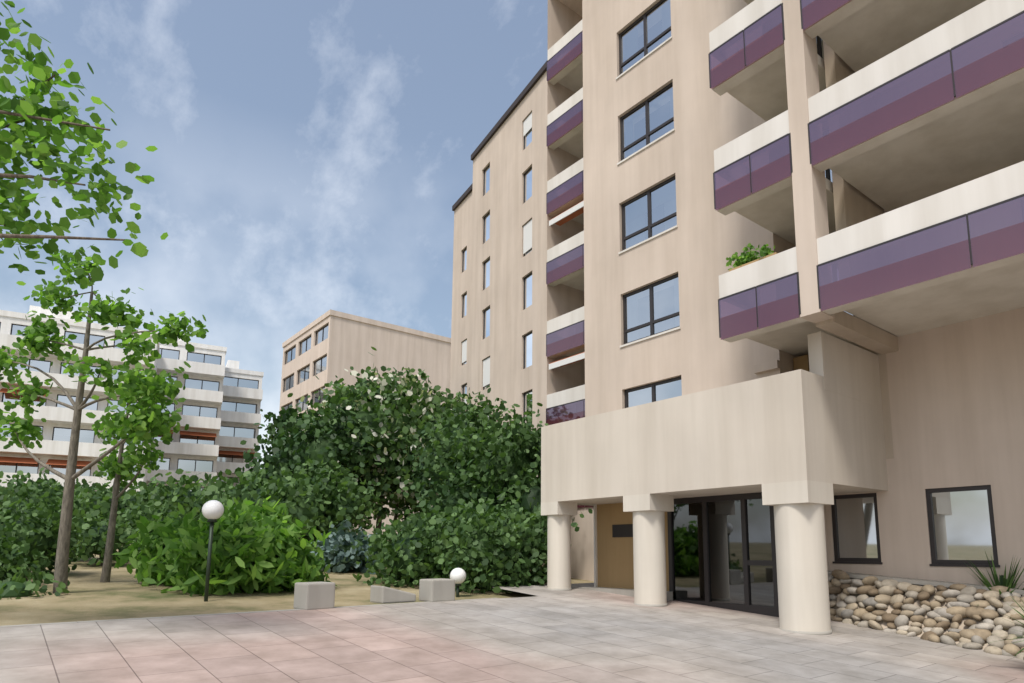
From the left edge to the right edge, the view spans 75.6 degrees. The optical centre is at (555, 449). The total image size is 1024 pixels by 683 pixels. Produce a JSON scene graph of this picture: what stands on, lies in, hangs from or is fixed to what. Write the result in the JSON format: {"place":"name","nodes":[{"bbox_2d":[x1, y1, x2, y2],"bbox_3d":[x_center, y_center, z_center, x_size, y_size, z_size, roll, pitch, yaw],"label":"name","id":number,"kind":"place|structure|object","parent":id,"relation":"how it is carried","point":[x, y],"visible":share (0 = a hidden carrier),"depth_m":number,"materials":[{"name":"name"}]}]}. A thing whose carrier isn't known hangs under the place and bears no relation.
{"place":"outdoors","nodes":[
{"label":"outdoors","id":0,"kind":"place"},
{"bbox_2d":[0,1,168,294],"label":"tree","id":1,"kind":"object","parent":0,"point":[40,133],"depth_m":7.47,"materials":[{"name":"green plant"}]},
{"bbox_2d":[0,0,547,468],"label":"sky","id":2,"kind":"structure","parent":0,"point":[312,158],"materials":[{"name":"blue"}]},
{"bbox_2d":[0,544,593,625],"bbox_3d":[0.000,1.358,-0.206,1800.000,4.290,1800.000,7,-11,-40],"label":"terrain","id":3,"kind":"structure","parent":0,"point":[123,593],"depth_m":12.47,"materials":[{"name":"beige soil"}]},
{"bbox_2d":[0,491,100,599],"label":"garden shrub","id":4,"kind":"object","parent":3,"relation":"on","point":[45,516],"depth_m":14.61,"materials":[{"name":"green plant"}]},
{"bbox_2d":[0,305,159,495],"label":"white block","id":5,"kind":"structure","parent":3,"relation":"on","point":[56,427],"depth_m":59.18,"materials":[{"name":"grey paint"}]},
{"bbox_2d":[0,245,208,592],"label":"young tree","id":6,"kind":"object","parent":3,"relation":"on","point":[137,425],"depth_m":12.51,"materials":[{"name":"green plant"}]},
{"bbox_2d":[58,492,190,566],"bbox_3d":[-12.365,2.424,19.110,4.421,2.547,3.096,40,-41,-77],"label":"garden shrub","id":7,"kind":"object","parent":3,"relation":"on","point":[123,531],"depth_m":17.87,"materials":[{"name":"green plant"}]},
{"bbox_2d":[0,467,277,524],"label":"garden shrub","id":8,"kind":"object","parent":3,"relation":"on","point":[211,490],"depth_m":33.89,"materials":[{"name":"green plant"}]},
{"bbox_2d":[91,368,188,581],"bbox_3d":[-9.266,0.598,14.272,1.311,5.022,2.697,18,-20,-63],"label":"young tree","id":9,"kind":"object","parent":3,"relation":"on","point":[111,466],"depth_m":14.45,"materials":[{"name":"green plant"}]},
{"bbox_2d":[146,334,226,490],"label":"white block","id":10,"kind":"structure","parent":3,"relation":"on","point":[193,449],"depth_m":72.09,"materials":[{"name":"grey paint"}]},
{"bbox_2d":[202,500,223,601],"bbox_3d":[-6.562,1.943,12.479,0.380,1.989,0.380,7,-11,-40],"label":"globe lamp","id":11,"kind":"object","parent":3,"relation":"on","point":[212,511],"visible":0.96,"depth_m":12.46,"materials":[{"name":"white glass"}]},
{"bbox_2d":[112,496,336,595],"bbox_3d":[-7.309,2.298,14.785,4.292,2.668,4.839,7,-11,-40],"label":"bush","id":12,"kind":"object","parent":3,"relation":"on","point":[246,533],"depth_m":13.78,"materials":[{"name":"green plant"}]},
{"bbox_2d":[216,360,263,490],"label":"white block","id":13,"kind":"structure","parent":3,"relation":"on","point":[242,391],"depth_m":78.34,"materials":[{"name":"grey paint"}]},
{"bbox_2d":[0,598,499,626],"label":"plaza kerb","id":14,"kind":"structure","parent":3,"relation":"on","point":[219,614],"depth_m":9.88,"materials":[{"name":"concrete"}]},
{"bbox_2d":[419,578,454,601],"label":"stone block","id":15,"kind":"structure","parent":14,"relation":"on","point":[437,590],"depth_m":12.61,"materials":[{"name":"concrete"}]},
{"bbox_2d":[254,393,318,451],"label":"tree","id":16,"kind":"object","parent":3,"relation":"on","point":[284,416],"depth_m":45.07,"materials":[{"name":"green plant"}]},
{"bbox_2d":[223,447,391,558],"bbox_3d":[-9.541,2.062,25.823,6.051,4.672,7.911,7,-11,-40],"label":"garden shrub","id":17,"kind":"object","parent":3,"relation":"on","point":[300,485],"depth_m":24.40,"materials":[{"name":"green plant"}]},
{"bbox_2d":[240,403,391,489],"bbox_3d":[-11.280,1.213,30.053,5.279,6.814,7.657,58,-59,-80],"label":"tree","id":18,"kind":"object","parent":3,"relation":"on","point":[294,444],"depth_m":29.33,"materials":[{"name":"green plant"}]},
{"bbox_2d":[311,520,386,574],"bbox_3d":[-6.114,3.028,19.364,2.620,2.012,2.454,7,-11,-40],"label":"bush","id":19,"kind":"object","parent":3,"relation":"on","point":[334,543],"depth_m":18.92,"materials":[{"name":"teal plant"}]},
{"bbox_2d":[279,309,450,537],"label":"beige block","id":20,"kind":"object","parent":3,"relation":"on","point":[327,346],"visible":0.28,"depth_m":64.16,"materials":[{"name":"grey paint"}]},
{"bbox_2d":[288,347,469,542],"bbox_3d":[-8.615,0.217,33.066,9.572,9.846,11.566,7,-11,-40],"label":"chestnut tree","id":21,"kind":"object","parent":3,"relation":"on","point":[384,392],"depth_m":30.86,"materials":[{"name":"green plant"}]},
{"bbox_2d":[370,585,415,603],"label":"stone block","id":22,"kind":"structure","parent":3,"relation":"on","point":[382,594],"depth_m":12.15,"materials":[{"name":"concrete"}]},
{"bbox_2d":[403,404,499,519],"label":"garden shrub","id":23,"kind":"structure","parent":3,"relation":"on","point":[444,491],"depth_m":21.06,"materials":[{"name":"green plant"}]},
{"bbox_2d":[450,568,465,596],"bbox_3d":[-2.172,2.975,14.572,0.360,0.728,0.360,7,-11,-40],"label":"globe lamp","id":24,"kind":"object","parent":3,"relation":"on","point":[458,575],"visible":0.9,"depth_m":14.49,"materials":[{"name":"white glass"}]},
{"bbox_2d":[450,183,472,410],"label":"building wing","id":25,"kind":"structure","parent":3,"relation":"on","point":[460,324],"depth_m":36.85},
{"bbox_2d":[352,498,575,593],"bbox_3d":[-2.385,2.733,17.192,5.284,3.017,5.157,7,-11,-40],"label":"trimmed hedge","id":26,"kind":"object","parent":3,"relation":"on","point":[464,528],"depth_m":15.99,"materials":[{"name":"green plant"}]},
{"bbox_2d":[413,387,592,564],"bbox_3d":[-1.881,0.960,21.109,5.395,6.454,6.958,7,-11,-40],"label":"tree","id":27,"kind":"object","parent":3,"relation":"on","point":[492,435],"depth_m":20.16,"materials":[{"name":"green plant"}]},
{"bbox_2d":[468,60,547,476],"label":"building wing","id":28,"kind":"structure","parent":3,"relation":"on","point":[508,328],"depth_m":30.23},
{"bbox_2d":[541,0,1023,634],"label":"building","id":29,"kind":"structure","parent":3,"relation":"on","point":[835,382],"depth_m":12.36,"materials":[{"name":"paint"}]},
{"bbox_2d":[726,243,774,269],"bbox_3d":[3.630,-3.616,12.282,0.538,0.579,0.994,7,-11,-40],"label":"balcony plant","id":30,"kind":"object","parent":29,"relation":"attached to","point":[744,258],"visible":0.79,"depth_m":12.28,"materials":[{"name":"green plant"}]},
{"bbox_2d":[729,252,777,271],"bbox_3d":[3.698,-3.400,12.188,0.260,0.120,1.000,7,-11,-40],"label":"balcony planter","id":31,"kind":"object","parent":29,"relation":"on","point":[753,261],"visible":0.14,"depth_m":12.08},
{"bbox_2d":[0,592,1023,682],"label":"plaza paving","id":32,"kind":"structure","parent":0,"point":[604,637],"depth_m":8.36,"materials":[{"name":"beige stone"}]},
{"bbox_2d":[293,582,334,609],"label":"stone block","id":33,"kind":"structure","parent":32,"relation":"on","point":[313,595],"depth_m":10.99,"materials":[{"name":"concrete"}]},
{"bbox_2d":[500,583,602,595],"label":"porch paving","id":34,"kind":"structure","parent":32,"relation":"on","point":[538,590],"depth_m":15.20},
{"bbox_2d":[828,569,1023,659],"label":"rockery stones","id":35,"kind":"object","parent":32,"relation":"on","point":[962,601],"visible":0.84,"depth_m":10.85,"materials":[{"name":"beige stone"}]},
{"bbox_2d":[965,549,1023,604],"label":"yucca plant","id":36,"kind":"object","parent":35,"relation":"on","point":[1004,581],"visible":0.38,"depth_m":10.84,"materials":[{"name":"green plant"}]},
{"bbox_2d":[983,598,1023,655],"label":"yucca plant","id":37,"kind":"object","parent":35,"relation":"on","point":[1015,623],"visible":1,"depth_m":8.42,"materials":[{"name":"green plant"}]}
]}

